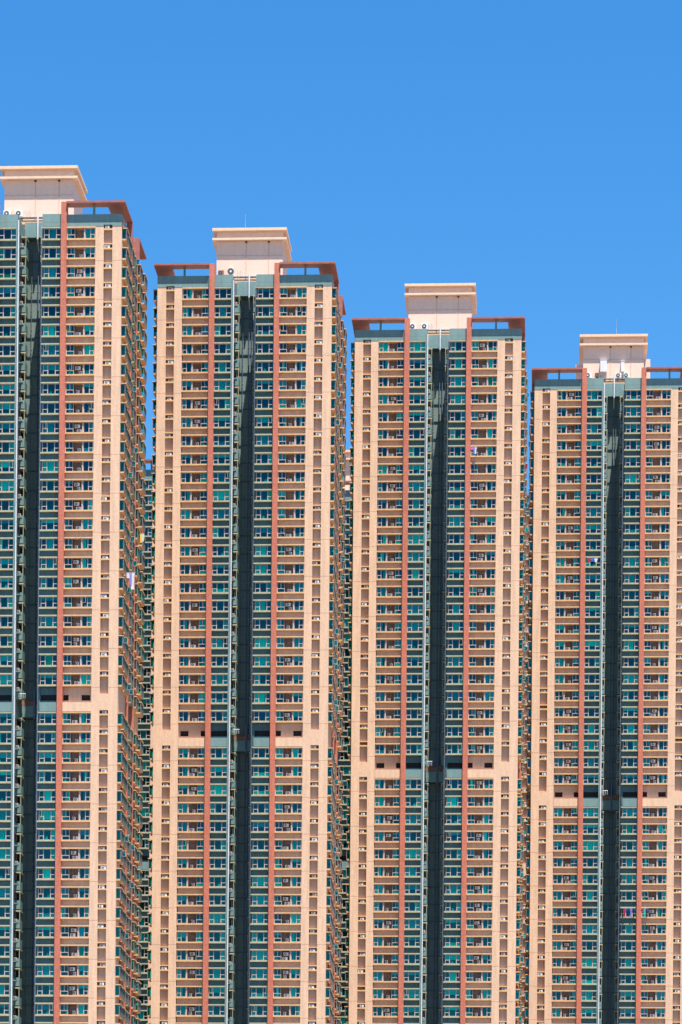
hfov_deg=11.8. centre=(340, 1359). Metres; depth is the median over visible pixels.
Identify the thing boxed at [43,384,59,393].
three light window
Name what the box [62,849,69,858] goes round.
kitchen window
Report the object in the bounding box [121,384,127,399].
bay window
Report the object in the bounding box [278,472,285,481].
kitchen window
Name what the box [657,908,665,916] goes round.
fixed light window
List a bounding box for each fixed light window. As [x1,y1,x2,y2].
[78,965,87,975]
[78,985,87,994]
[78,1004,87,1013]
[79,868,88,878]
[79,888,88,897]
[79,907,88,916]
[79,927,88,936]
[79,946,87,955]
[80,752,89,761]
[80,771,89,781]
[80,791,89,800]
[80,810,89,819]
[80,830,89,839]
[80,849,88,858]
[81,655,90,664]
[81,674,90,683]
[81,713,90,722]
[81,733,89,742]
[82,539,91,548]
[82,558,91,567]
[82,577,91,586]
[82,597,91,606]
[82,616,90,625]
[82,636,90,645]
[83,422,92,431]
[83,442,92,451]
[83,461,92,470]
[83,480,92,489]
[83,500,92,509]
[83,519,91,528]
[84,325,93,334]
[84,345,93,353]
[84,364,93,373]
[84,383,93,392]
[84,403,92,412]
[85,228,94,237]
[85,248,94,256]
[85,267,94,276]
[85,286,94,295]
[85,306,93,315]
[176,1005,185,1014]
[177,895,186,904]
[177,914,186,922]
[177,932,185,941]
[177,950,185,959]
[177,969,185,977]
[177,987,185,996]
[178,785,187,794]
[178,803,187,812]
[178,822,186,830]
[178,840,186,849]
[178,859,186,867]
[178,877,186,886]
[179,675,188,683]
[179,693,188,702]
[179,712,187,720]
[179,748,187,757]
[179,767,187,775]
[180,565,189,573]
[180,583,189,591]
[180,601,188,610]
[180,620,188,628]
[180,638,188,647]
[180,656,188,665]
[181,454,190,463]
[181,473,190,481]
[181,491,189,500]
[181,509,189,518]
[181,528,189,536]
[181,546,189,555]
[182,362,191,371]
[182,381,190,389]
[182,399,190,408]
[182,418,190,426]
[182,436,190,444]
[183,289,191,297]
[183,307,191,316]
[183,326,191,334]
[183,344,191,353]
[290,1006,299,1015]
[291,895,300,904]
[291,914,300,922]
[291,932,299,941]
[291,951,299,959]
[291,969,299,978]
[291,987,299,996]
[292,785,301,793]
[292,803,301,812]
[292,822,300,830]
[292,840,300,849]
[292,859,300,867]
[292,877,300,886]
[293,674,302,683]
[293,693,302,701]
[293,711,301,720]
[293,748,301,757]
[293,766,301,775]
[294,564,303,572]
[294,582,303,591]
[294,601,302,609]
[294,619,302,628]
[294,638,302,646]
[294,656,302,665]
[295,472,304,480]
[295,490,304,499]
[295,509,303,517]
[295,527,303,536]
[295,546,303,554]
[296,361,305,370]
[296,380,305,388]
[296,398,304,407]
[296,417,304,425]
[296,435,304,444]
[296,453,304,462]
[297,288,305,296]
[297,306,305,315]
[297,325,305,333]
[297,343,305,351]
[373,972,381,980]
[373,989,381,998]
[373,1007,381,1015]
[374,867,382,875]
[374,884,382,893]
[374,902,382,910]
[374,919,382,928]
[374,937,382,945]
[374,954,382,963]
[375,780,383,788]
[375,797,383,805]
[375,814,383,823]
[375,832,383,840]
[375,849,382,858]
[376,640,384,648]
[376,657,384,665]
[376,675,384,683]
[376,692,384,700]
[376,710,384,718]
[376,727,384,735]
[376,745,383,753]
[377,535,385,543]
[377,552,385,560]
[377,570,385,578]
[377,587,385,595]
[377,605,385,613]
[377,622,385,630]
[378,430,386,438]
[378,447,386,455]
[378,465,386,473]
[378,482,386,490]
[378,500,386,508]
[378,517,386,525]
[379,342,387,350]
[379,360,387,368]
[379,377,387,385]
[379,395,387,403]
[379,412,387,420]
[482,955,490,963]
[482,972,490,980]
[482,990,490,998]
[482,1007,490,1015]
[483,849,491,858]
[483,867,491,875]
[483,884,491,893]
[483,902,491,910]
[483,919,491,928]
[483,937,491,945]
[484,744,492,752]
[484,779,492,787]
[484,797,492,805]
[484,814,492,823]
[484,832,492,840]
[485,639,493,647]
[485,657,493,665]
[485,674,493,682]
[485,692,493,700]
[485,709,493,717]
[485,727,493,735]
[486,534,494,542]
[486,552,494,560]
[486,569,494,577]
[486,587,494,595]
[486,604,494,612]
[486,622,493,630]
[487,411,495,419]
[487,429,495,437]
[487,446,495,455]
[487,464,495,472]
[487,482,495,490]
[487,499,495,507]
[487,517,494,525]
[488,341,496,349]
[488,359,496,367]
[488,376,496,384]
[488,394,496,402]
[552,975,560,983]
[552,991,560,999]
[552,1008,560,1016]
[553,858,561,866]
[553,875,561,882]
[553,891,561,899]
[553,908,561,916]
[553,925,560,932]
[553,941,560,949]
[553,958,560,966]
[554,758,562,766]
[554,775,562,782]
[554,808,561,816]
[554,825,561,832]
[554,841,561,849]
[555,641,563,649]
[555,658,563,666]
[555,675,563,682]
[555,691,563,699]
[555,708,562,716]
[555,725,562,732]
[555,741,562,749]
[556,541,564,549]
[556,558,564,565]
[556,575,564,582]
[556,591,563,599]
[556,608,563,616]
[556,625,563,632]
[557,424,565,432]
[557,441,565,449]
[557,458,565,465]
[557,474,565,482]
[557,491,564,499]
[557,508,564,515]
[557,524,564,532]
[558,391,565,399]
[558,408,565,415]
[656,992,664,999]
[656,1008,664,1016]
[657,875,665,882]
[657,891,665,899]
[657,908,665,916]
[657,925,665,933]
[657,942,664,949]
[657,958,664,966]
[657,975,664,983]
[658,774,666,782]
[658,808,666,816]
[658,825,666,832]
[658,841,665,849]
[658,858,665,866]
[659,658,667,665]
[659,674,667,682]
[659,691,667,699]
[659,708,667,715]
[659,724,666,732]
[659,741,666,749]
[659,758,666,765]
[660,557,668,565]
[660,574,668,582]
[660,591,668,598]
[660,607,668,615]
[660,624,667,632]
[660,641,667,648]
[661,440,669,448]
[661,457,669,465]
[661,474,669,481]
[661,490,669,498]
[661,507,668,515]
[661,524,668,531]
[661,541,668,548]
[662,390,670,398]
[662,407,669,414]
[662,424,669,431]
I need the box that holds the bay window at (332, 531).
[330,528,334,540]
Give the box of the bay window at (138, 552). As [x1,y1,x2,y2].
[135,547,142,560]
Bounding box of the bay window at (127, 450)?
[126,450,129,465]
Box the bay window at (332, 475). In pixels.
[330,472,335,486]
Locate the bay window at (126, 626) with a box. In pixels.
[124,624,128,637]
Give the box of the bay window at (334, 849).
[329,844,336,856]
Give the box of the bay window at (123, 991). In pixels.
[122,988,124,1000]
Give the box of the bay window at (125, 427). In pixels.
[121,423,126,437]
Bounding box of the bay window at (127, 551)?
[125,546,128,560]
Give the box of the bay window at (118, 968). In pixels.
[115,966,121,977]
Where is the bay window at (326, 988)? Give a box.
[326,988,330,999]
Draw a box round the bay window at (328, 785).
[328,785,332,797]
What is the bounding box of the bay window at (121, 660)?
[118,655,124,669]
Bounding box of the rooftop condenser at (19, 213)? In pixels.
[15,210,22,216]
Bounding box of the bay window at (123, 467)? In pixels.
[120,461,126,476]
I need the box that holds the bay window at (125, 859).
[123,856,126,866]
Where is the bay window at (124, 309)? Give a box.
[122,306,127,321]
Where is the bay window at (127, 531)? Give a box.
[123,526,129,542]
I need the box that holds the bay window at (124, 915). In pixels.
[122,912,125,924]
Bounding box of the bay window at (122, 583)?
[119,578,125,591]
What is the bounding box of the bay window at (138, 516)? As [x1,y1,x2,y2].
[136,509,140,522]
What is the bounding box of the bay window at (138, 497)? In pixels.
[136,490,140,505]
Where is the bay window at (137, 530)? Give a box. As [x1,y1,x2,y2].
[136,528,139,541]
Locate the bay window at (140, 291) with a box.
[138,284,142,299]
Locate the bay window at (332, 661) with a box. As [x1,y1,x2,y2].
[329,656,336,669]
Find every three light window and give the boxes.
[0,229,15,238]
[0,248,15,257]
[0,268,15,277]
[0,287,15,296]
[0,307,15,316]
[0,326,14,335]
[0,345,14,354]
[0,365,14,374]
[0,384,14,393]
[0,403,14,412]
[0,423,13,432]
[0,442,13,451]
[0,461,13,471]
[0,481,13,490]
[0,500,13,509]
[0,520,13,529]
[0,539,12,548]
[0,558,12,567]
[0,578,12,587]
[0,597,12,606]
[0,617,12,626]
[0,636,11,645]
[0,655,11,664]
[0,675,11,684]
[0,713,11,722]
[0,733,11,742]
[0,752,10,761]
[0,772,10,781]
[0,791,10,800]
[0,810,10,819]
[0,830,10,839]
[0,849,10,858]
[0,868,9,878]
[0,888,9,897]
[0,907,9,916]
[0,926,9,936]
[0,946,9,955]
[0,965,8,974]
[0,985,8,994]
[0,1004,8,1013]
[37,965,53,975]
[37,985,53,994]
[37,1004,53,1013]
[38,849,54,858]
[38,868,54,878]
[38,888,54,897]
[38,907,54,916]
[38,927,54,936]
[38,946,53,955]
[39,752,55,761]
[39,771,55,781]
[39,791,55,800]
[39,810,55,819]
[39,830,54,839]
[40,636,56,645]
[40,655,56,664]
[40,674,56,684]
[40,713,56,722]
[40,733,55,742]
[41,519,57,528]
[41,539,57,548]
[41,558,57,567]
[41,578,57,587]
[41,597,57,606]
[41,616,56,625]
[42,422,58,431]
[42,442,58,451]
[42,461,58,470]
[42,481,58,490]
[42,500,58,509]
[43,306,59,315]
[43,325,59,334]
[43,345,59,354]
[43,364,59,373]
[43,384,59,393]
[43,403,58,412]
[44,229,60,238]
[44,248,60,260]
[44,267,60,276]
[44,287,59,296]
[136,949,147,956]
[136,964,147,972]
[136,980,147,987]
[136,996,147,1003]
[137,840,148,847]
[137,871,148,878]
[137,886,148,894]
[137,933,147,940]
[137,1011,147,1018]
[138,668,150,675]
[138,715,149,722]
[138,730,149,737]
[138,746,149,753]
[138,762,149,769]
[138,777,149,784]
[138,793,149,800]
[138,902,148,909]
[138,918,148,925]
[139,559,151,566]
[139,574,151,581]
[139,652,150,659]
[139,684,150,691]
[139,808,149,816]
[139,824,148,831]
[140,481,152,488]
[140,543,151,550]
[140,590,151,597]
[140,621,150,628]
[140,637,150,644]
[140,699,150,706]
[141,496,151,503]
[141,512,151,519]
[141,606,150,613]
[143,528,150,535]
[208,987,224,996]
[208,1006,224,1014]
[209,877,225,886]
[209,895,225,904]
[209,914,225,922]
[209,932,224,941]
[209,950,224,959]
[209,969,224,978]
[210,785,226,794]
[210,803,226,812]
[210,822,225,830]
[210,840,225,849]
[210,859,225,867]
[211,675,227,683]
[211,693,227,702]
[211,711,226,720]
[211,748,226,757]
[211,767,226,775]
[212,564,228,573]
[212,583,228,591]
[212,601,227,610]
[212,620,227,628]
[212,638,227,646]
[212,656,227,665]
[213,454,229,463]
[213,472,229,481]
[213,491,228,499]
[213,509,228,518]
[213,528,228,536]
[213,546,228,555]
[214,344,230,352]
[214,362,230,371]
[214,381,230,389]
[214,399,229,407]
[214,417,229,426]
[214,436,229,444]
[215,289,230,297]
[215,307,230,315]
[215,325,230,334]
[251,987,267,996]
[251,1006,267,1014]
[252,877,268,886]
[252,895,268,904]
[252,914,267,922]
[252,932,267,941]
[252,950,267,959]
[252,969,267,978]
[253,767,269,775]
[253,785,269,794]
[253,803,268,812]
[253,822,268,830]
[253,840,268,849]
[253,859,268,867]
[254,656,270,665]
[254,675,270,683]
[254,693,269,702]
[254,711,269,720]
[254,748,269,757]
[255,546,271,554]
[255,564,271,573]
[255,583,270,591]
[255,601,270,610]
[255,619,270,628]
[255,638,270,646]
[256,435,272,444]
[256,454,272,462]
[256,472,271,481]
[256,491,271,499]
[256,509,271,517]
[256,527,271,536]
[257,343,273,352]
[257,362,272,370]
[257,380,272,389]
[257,399,272,407]
[257,417,272,425]
[258,288,273,297]
[258,307,273,315]
[258,325,273,333]
[338,944,347,950]
[338,958,345,965]
[338,973,344,980]
[338,1017,347,1023]
[339,870,345,877]
[339,929,348,936]
[340,752,349,759]
[340,767,350,773]
[340,781,348,788]
[340,840,348,847]
[341,604,351,611]
[341,663,348,670]
[341,678,349,685]
[341,693,349,700]
[341,885,347,891]
[341,914,348,921]
[341,988,348,995]
[341,1003,348,1009]
[342,501,352,508]
[342,516,352,523]
[342,575,350,582]
[342,590,350,596]
[342,796,349,803]
[342,811,349,818]
[342,826,349,832]
[342,899,348,906]
[343,619,350,626]
[343,708,350,714]
[343,722,349,729]
[343,737,349,744]
[344,560,350,567]
[344,634,350,641]
[344,649,350,655]
[345,531,351,537]
[345,545,350,552]
[404,919,419,928]
[404,937,419,945]
[404,954,419,963]
[404,972,419,980]
[404,989,419,998]
[404,1007,418,1015]
[405,814,420,823]
[405,832,420,840]
[405,849,420,858]
[405,867,420,875]
[405,884,420,893]
[405,902,419,910]
[406,692,421,700]
[406,709,421,718]
[406,727,421,735]
[406,744,421,753]
[406,779,420,788]
[406,797,420,805]
[407,587,422,595]
[407,604,422,613]
[407,622,422,630]
[407,639,422,648]
[407,657,422,665]
[407,674,421,683]
[408,482,423,490]
[408,500,423,508]
[408,517,423,525]
[408,534,423,543]
[408,552,423,560]
[408,569,422,578]
[409,377,424,385]
[409,395,424,403]
[409,412,424,420]
[409,429,424,438]
[409,447,424,455]
[409,465,423,473]
[410,342,424,350]
[410,360,424,368]
[445,919,460,928]
[445,937,460,945]
[445,954,460,963]
[445,972,460,980]
[445,989,460,998]
[445,1007,459,1015]
[446,814,461,823]
[446,832,461,840]
[446,849,461,858]
[446,867,461,875]
[446,884,461,893]
[446,902,460,910]
[447,692,462,700]
[447,709,462,717]
[447,727,462,735]
[447,744,462,753]
[447,779,461,788]
[447,797,461,805]
[448,587,463,595]
[448,604,463,612]
[448,622,463,630]
[448,639,463,647]
[448,657,463,665]
[448,674,462,682]
[449,482,464,490]
[449,499,464,507]
[449,517,464,525]
[449,534,464,542]
[449,552,464,560]
[449,569,463,577]
[450,377,465,385]
[450,394,465,402]
[450,412,465,420]
[450,429,465,437]
[450,447,465,455]
[450,464,464,472]
[451,342,466,350]
[451,359,465,367]
[581,991,595,999]
[581,1008,595,1016]
[582,875,597,882]
[582,891,596,899]
[582,908,596,916]
[582,925,596,933]
[582,941,596,949]
[582,958,596,966]
[582,975,596,983]
[583,775,597,782]
[583,808,597,816]
[583,825,597,832]
[583,841,597,849]
[583,858,597,866]
[584,658,599,665]
[584,674,598,682]
[584,691,598,699]
[584,708,598,716]
[584,725,598,732]
[584,741,598,749]
[584,758,598,766]
[585,558,599,565]
[585,574,599,582]
[585,591,599,599]
[585,608,599,615]
[585,624,599,632]
[585,641,599,649]
[586,441,601,448]
[586,458,600,465]
[586,474,600,482]
[586,491,600,499]
[586,508,600,515]
[586,524,600,532]
[586,541,600,549]
[587,391,601,398]
[587,407,601,415]
[587,424,601,432]
[620,1008,635,1016]
[621,891,636,899]
[621,908,636,916]
[621,925,635,933]
[621,941,635,949]
[621,958,635,966]
[621,975,635,983]
[621,992,635,999]
[622,808,636,816]
[622,825,636,832]
[622,841,636,849]
[622,858,636,866]
[622,875,636,882]
[623,674,638,682]
[623,691,638,699]
[623,708,637,715]
[623,724,637,732]
[623,741,637,749]
[623,758,637,766]
[623,775,637,782]
[624,574,639,582]
[624,591,638,599]
[624,608,638,615]
[624,624,638,632]
[624,641,638,649]
[624,658,638,665]
[625,457,640,465]
[625,474,640,482]
[625,491,639,498]
[625,507,639,515]
[625,524,639,532]
[625,541,639,548]
[625,557,639,565]
[626,390,640,398]
[626,407,640,415]
[626,424,640,431]
[626,441,640,448]
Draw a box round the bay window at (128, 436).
[124,430,130,445]
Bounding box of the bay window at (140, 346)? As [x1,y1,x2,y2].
[137,340,141,355]
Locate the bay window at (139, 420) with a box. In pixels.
[137,415,140,429]
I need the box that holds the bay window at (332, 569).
[330,564,334,577]
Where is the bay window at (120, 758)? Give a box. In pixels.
[117,752,123,765]
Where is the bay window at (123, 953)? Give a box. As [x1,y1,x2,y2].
[119,949,125,962]
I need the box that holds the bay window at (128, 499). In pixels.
[123,489,129,504]
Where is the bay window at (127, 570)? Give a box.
[122,565,128,580]
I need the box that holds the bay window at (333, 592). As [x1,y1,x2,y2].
[329,583,334,596]
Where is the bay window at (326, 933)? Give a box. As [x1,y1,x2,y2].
[326,933,331,944]
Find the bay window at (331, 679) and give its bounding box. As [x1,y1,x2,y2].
[329,675,333,687]
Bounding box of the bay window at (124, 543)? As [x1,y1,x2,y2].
[119,539,125,553]
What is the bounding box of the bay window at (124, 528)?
[120,520,125,533]
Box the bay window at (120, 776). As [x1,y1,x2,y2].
[117,772,123,784]
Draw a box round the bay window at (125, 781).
[123,777,126,790]
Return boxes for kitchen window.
[60,985,68,994]
[60,1004,68,1013]
[61,868,69,878]
[61,888,69,897]
[61,907,69,916]
[61,927,69,936]
[61,946,68,955]
[61,965,68,975]
[62,771,70,781]
[62,791,70,800]
[62,810,70,819]
[62,830,70,839]
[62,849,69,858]
[63,655,71,664]
[63,674,71,684]
[63,713,71,722]
[63,733,70,742]
[63,752,70,761]
[64,558,72,567]
[64,577,72,586]
[64,597,72,606]
[64,616,71,625]
[64,636,71,645]
[65,442,73,451]
[65,461,73,470]
[65,480,73,489]
[65,500,73,509]
[65,519,72,528]
[65,539,72,548]
[66,325,74,334]
[66,345,74,354]
[66,364,74,373]
[66,384,74,392]
[66,403,73,412]
[66,422,73,431]
[67,228,75,237]
[67,248,75,257]
[67,267,75,276]
[67,287,75,295]
[67,306,74,315]
[195,987,202,996]
[195,1006,202,1014]
[196,877,203,886]
[196,895,203,904]
[196,914,202,922]
[196,932,202,941]
[196,950,202,959]
[196,969,202,977]
[197,785,204,794]
[197,803,203,812]
[197,822,203,830]
[197,840,203,849]
[197,859,203,867]
[198,675,205,683]
[198,693,204,702]
[198,712,204,720]
[198,748,204,757]
[198,767,204,775]
[199,564,206,573]
[199,583,206,591]
[199,601,205,610]
[199,620,205,628]
[199,638,205,647]
[199,656,205,665]
[200,454,207,463]
[200,473,207,481]
[200,491,206,499]
[200,509,206,518]
[200,528,206,536]
[200,546,206,555]
[201,344,208,352]
[201,362,208,371]
[201,381,207,389]
[201,399,207,408]
[201,417,207,426]
[201,436,207,444]
[202,289,208,297]
[202,307,208,316]
[202,326,208,334]
[273,1006,280,1014]
[274,895,281,904]
[274,914,281,922]
[274,932,281,941]
[274,951,281,959]
[274,969,281,978]
[274,987,280,996]
[275,785,282,794]
[275,803,282,812]
[275,822,282,830]
[275,840,282,849]
[275,859,282,867]
[275,877,281,886]
[276,674,283,683]
[276,693,283,701]
[276,711,283,720]
[276,748,283,757]
[276,766,282,775]
[277,564,284,573]
[277,582,284,591]
[277,601,284,609]
[277,619,284,628]
[277,638,284,646]
[277,656,283,665]
[278,454,285,462]
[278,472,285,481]
[278,490,285,499]
[278,509,285,517]
[278,527,285,536]
[278,546,284,554]
[279,343,286,352]
[279,362,286,370]
[279,380,286,388]
[279,398,286,407]
[279,417,286,425]
[279,435,285,444]
[280,288,287,296]
[280,306,287,315]
[280,325,287,333]
[391,972,398,980]
[391,989,397,998]
[391,1007,397,1015]
[392,867,398,875]
[392,884,398,893]
[392,902,398,910]
[392,919,398,928]
[392,937,398,945]
[392,954,398,963]
[393,779,399,788]
[393,797,399,805]
[393,814,399,823]
[393,832,399,840]
[393,849,399,858]
[394,657,400,665]
[394,675,400,683]
[394,692,400,700]
[394,710,400,718]
[394,727,400,735]
[394,744,400,753]
[395,535,402,543]
[395,552,401,560]
[395,570,401,578]
[395,587,401,595]
[395,605,401,613]
[395,622,401,630]
[395,640,401,648]
[396,429,403,438]
[396,447,402,455]
[396,465,402,473]
[396,482,402,490]
[396,500,402,508]
[396,517,402,525]
[397,342,403,350]
[397,360,403,368]
[397,377,403,385]
[397,395,403,403]
[397,412,403,420]
[466,937,473,945]
[466,954,472,963]
[466,972,472,980]
[466,990,472,998]
[466,1007,472,1015]
[467,814,474,823]
[467,832,474,840]
[467,849,473,858]
[467,867,473,875]
[467,884,473,893]
[467,902,473,910]
[467,919,473,928]
[468,709,475,717]
[468,727,474,735]
[468,744,474,752]
[468,779,474,788]
[468,797,474,805]
[469,604,476,612]
[469,622,475,630]
[469,639,475,647]
[469,657,475,665]
[469,674,475,682]
[469,692,475,700]
[470,499,477,507]
[470,517,476,525]
[470,534,476,542]
[470,552,476,560]
[470,569,476,577]
[470,587,476,595]
[471,394,478,402]
[471,412,477,420]
[471,429,477,437]
[471,448,477,455]
[471,464,477,472]
[471,482,477,490]
[472,342,478,349]
[472,359,478,367]
[472,377,478,385]
[569,1008,575,1016]
[570,891,576,899]
[570,908,576,916]
[570,925,576,933]
[570,941,576,949]
[570,958,576,966]
[570,975,575,983]
[570,991,575,999]
[571,808,577,816]
[571,825,577,832]
[571,841,577,849]
[571,858,577,866]
[571,875,576,882]
[572,675,578,682]
[572,691,578,699]
[572,708,578,716]
[572,725,578,732]
[572,741,578,749]
[572,758,577,766]
[572,775,577,782]
[573,558,579,565]
[573,574,579,582]
[573,591,579,599]
[573,608,579,615]
[573,624,579,632]
[573,641,579,649]
[573,658,578,666]
[574,458,580,465]
[574,474,580,482]
[574,491,580,499]
[574,508,580,515]
[574,524,580,532]
[574,541,579,549]
[575,391,581,399]
[575,408,581,415]
[575,424,581,432]
[575,441,580,449]
[641,942,647,949]
[641,958,647,966]
[641,975,647,983]
[641,992,647,999]
[641,1008,647,1016]
[642,825,648,832]
[642,841,648,849]
[642,858,648,866]
[642,875,648,882]
[642,891,648,899]
[642,925,647,933]
[643,724,649,732]
[643,741,649,749]
[643,758,649,766]
[643,774,649,782]
[643,808,648,816]
[644,607,650,615]
[644,624,650,632]
[644,641,650,649]
[644,658,650,665]
[644,674,650,682]
[644,691,649,699]
[644,708,649,715]
[645,507,651,515]
[645,524,651,532]
[645,541,651,548]
[645,557,651,565]
[645,574,651,582]
[645,591,650,598]
[646,390,652,398]
[646,407,652,415]
[646,424,652,431]
[646,440,652,448]
[646,457,652,465]
[646,474,651,481]
[646,491,651,498]
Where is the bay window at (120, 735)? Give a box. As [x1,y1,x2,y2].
[118,733,123,745]
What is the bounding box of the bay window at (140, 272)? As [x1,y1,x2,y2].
[138,265,142,281]
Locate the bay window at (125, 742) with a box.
[124,738,127,752]
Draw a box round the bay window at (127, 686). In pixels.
[124,681,130,694]
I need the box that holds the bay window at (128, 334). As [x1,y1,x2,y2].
[125,334,130,350]
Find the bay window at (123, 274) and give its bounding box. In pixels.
[122,267,128,283]
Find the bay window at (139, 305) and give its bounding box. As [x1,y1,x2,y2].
[138,303,141,317]
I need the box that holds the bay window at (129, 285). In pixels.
[125,276,131,293]
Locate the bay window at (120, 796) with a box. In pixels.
[117,791,123,804]
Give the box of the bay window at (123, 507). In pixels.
[120,500,126,514]
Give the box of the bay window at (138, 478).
[136,472,140,486]
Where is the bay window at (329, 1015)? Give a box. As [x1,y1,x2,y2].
[326,1006,330,1017]
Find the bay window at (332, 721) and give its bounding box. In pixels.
[328,712,333,724]
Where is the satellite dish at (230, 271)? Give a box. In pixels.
[227,267,233,275]
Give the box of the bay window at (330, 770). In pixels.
[328,767,332,779]
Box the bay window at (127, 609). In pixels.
[125,604,128,618]
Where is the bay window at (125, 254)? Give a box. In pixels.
[122,248,128,264]
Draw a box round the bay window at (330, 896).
[327,896,331,907]
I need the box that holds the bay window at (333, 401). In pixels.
[331,399,335,411]
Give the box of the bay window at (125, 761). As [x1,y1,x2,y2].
[124,757,127,770]
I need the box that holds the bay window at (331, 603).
[329,601,334,614]
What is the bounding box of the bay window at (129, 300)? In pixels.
[125,295,131,312]
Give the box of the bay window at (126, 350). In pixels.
[121,345,127,360]
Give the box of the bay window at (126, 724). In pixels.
[121,718,127,733]
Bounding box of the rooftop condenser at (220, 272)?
[218,270,223,274]
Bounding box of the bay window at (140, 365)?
[137,359,141,374]
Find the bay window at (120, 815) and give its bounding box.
[117,811,123,823]
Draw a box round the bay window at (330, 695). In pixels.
[328,693,333,706]
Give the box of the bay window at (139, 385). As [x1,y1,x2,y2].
[137,378,141,393]
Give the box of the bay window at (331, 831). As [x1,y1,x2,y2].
[327,822,332,834]
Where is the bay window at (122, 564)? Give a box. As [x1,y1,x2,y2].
[119,558,125,572]
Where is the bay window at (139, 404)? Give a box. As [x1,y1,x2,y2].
[137,397,141,410]
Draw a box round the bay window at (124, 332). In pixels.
[121,326,127,341]
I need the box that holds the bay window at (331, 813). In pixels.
[327,804,332,815]
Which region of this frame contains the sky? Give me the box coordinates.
[0,0,681,493]
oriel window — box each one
[126,898,128,908]
[127,805,131,817]
[127,881,133,892]
[127,957,130,968]
[127,976,130,987]
[128,689,132,699]
[128,843,134,855]
[128,862,131,874]
[128,938,130,949]
[129,654,133,666]
[129,730,132,742]
[129,749,132,761]
[129,767,132,779]
[130,460,134,471]
[130,503,134,516]
[130,522,134,535]
[130,540,134,553]
[130,559,136,571]
[130,597,133,610]
[130,616,133,629]
[130,635,133,648]
[131,389,135,403]
[131,408,135,422]
[131,446,137,458]
[132,257,139,271]
[132,295,136,309]
[132,313,136,328]
[132,332,136,346]
[133,370,135,384]
[333,943,337,953]
[334,853,338,864]
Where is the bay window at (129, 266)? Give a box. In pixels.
[127,258,131,274]
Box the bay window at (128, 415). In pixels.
[124,410,130,427]
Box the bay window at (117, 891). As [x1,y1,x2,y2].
[116,888,122,900]
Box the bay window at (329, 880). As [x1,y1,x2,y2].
[327,877,331,889]
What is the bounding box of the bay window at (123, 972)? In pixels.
[122,969,125,981]
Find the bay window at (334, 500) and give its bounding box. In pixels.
[330,491,335,504]
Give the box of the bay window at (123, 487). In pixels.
[120,481,126,495]
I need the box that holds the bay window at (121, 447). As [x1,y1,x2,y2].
[120,442,126,456]
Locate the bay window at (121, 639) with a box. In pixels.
[119,636,127,649]
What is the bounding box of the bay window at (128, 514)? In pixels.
[124,509,129,523]
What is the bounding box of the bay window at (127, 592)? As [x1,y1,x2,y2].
[125,585,130,599]
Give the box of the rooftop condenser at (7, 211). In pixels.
[3,210,11,213]
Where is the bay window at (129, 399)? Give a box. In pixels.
[126,393,130,408]
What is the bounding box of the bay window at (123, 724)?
[118,714,124,727]
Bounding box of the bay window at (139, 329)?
[137,321,141,336]
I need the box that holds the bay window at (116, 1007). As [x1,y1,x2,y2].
[115,1005,121,1016]
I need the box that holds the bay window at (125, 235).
[122,229,128,244]
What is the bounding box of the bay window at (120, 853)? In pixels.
[117,849,125,861]
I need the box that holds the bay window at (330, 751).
[328,748,332,760]
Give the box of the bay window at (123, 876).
[120,873,125,885]
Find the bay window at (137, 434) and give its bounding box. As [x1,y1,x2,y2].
[136,434,140,448]
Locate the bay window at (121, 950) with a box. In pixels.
[116,946,122,958]
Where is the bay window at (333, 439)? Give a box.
[331,436,335,449]
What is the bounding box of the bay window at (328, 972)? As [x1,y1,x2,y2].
[326,969,330,980]
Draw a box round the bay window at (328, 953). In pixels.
[326,951,330,961]
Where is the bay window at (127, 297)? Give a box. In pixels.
[122,287,128,301]
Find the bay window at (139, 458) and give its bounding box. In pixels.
[136,453,140,467]
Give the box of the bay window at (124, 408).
[121,403,127,417]
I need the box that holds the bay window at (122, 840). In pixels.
[117,830,123,842]
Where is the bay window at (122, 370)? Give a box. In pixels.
[121,364,127,379]
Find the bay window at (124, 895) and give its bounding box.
[119,892,125,905]
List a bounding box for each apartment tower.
[0,165,147,1023]
[135,440,155,1023]
[146,214,346,1023]
[337,450,352,1023]
[344,283,529,1023]
[519,494,530,1023]
[522,319,681,1023]
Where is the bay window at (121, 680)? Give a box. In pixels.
[118,675,124,688]
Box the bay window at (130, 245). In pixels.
[128,238,131,255]
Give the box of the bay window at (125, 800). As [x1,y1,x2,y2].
[123,796,126,809]
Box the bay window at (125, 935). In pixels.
[119,930,128,943]
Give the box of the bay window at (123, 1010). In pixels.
[118,1007,124,1019]
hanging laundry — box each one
[127,572,135,588]
[139,533,143,542]
[470,446,477,454]
[587,558,597,561]
[622,908,633,917]
[642,908,647,917]
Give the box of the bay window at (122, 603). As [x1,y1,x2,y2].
[119,597,125,611]
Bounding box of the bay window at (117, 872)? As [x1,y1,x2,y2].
[116,869,122,881]
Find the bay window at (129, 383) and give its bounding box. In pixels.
[124,372,130,389]
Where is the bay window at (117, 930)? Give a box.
[116,927,122,939]
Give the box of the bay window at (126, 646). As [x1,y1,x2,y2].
[125,642,128,656]
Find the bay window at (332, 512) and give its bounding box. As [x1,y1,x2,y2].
[330,509,334,521]
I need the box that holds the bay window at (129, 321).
[126,314,131,331]
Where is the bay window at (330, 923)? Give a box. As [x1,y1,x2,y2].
[326,914,331,925]
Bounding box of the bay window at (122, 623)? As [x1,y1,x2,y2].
[119,617,125,629]
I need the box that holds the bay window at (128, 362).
[124,353,130,370]
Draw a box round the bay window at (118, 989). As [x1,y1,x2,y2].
[115,985,121,997]
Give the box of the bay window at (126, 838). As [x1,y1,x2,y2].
[120,834,128,847]
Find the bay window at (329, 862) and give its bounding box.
[327,859,331,870]
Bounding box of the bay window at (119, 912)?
[116,908,122,919]
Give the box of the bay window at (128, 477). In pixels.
[126,469,132,484]

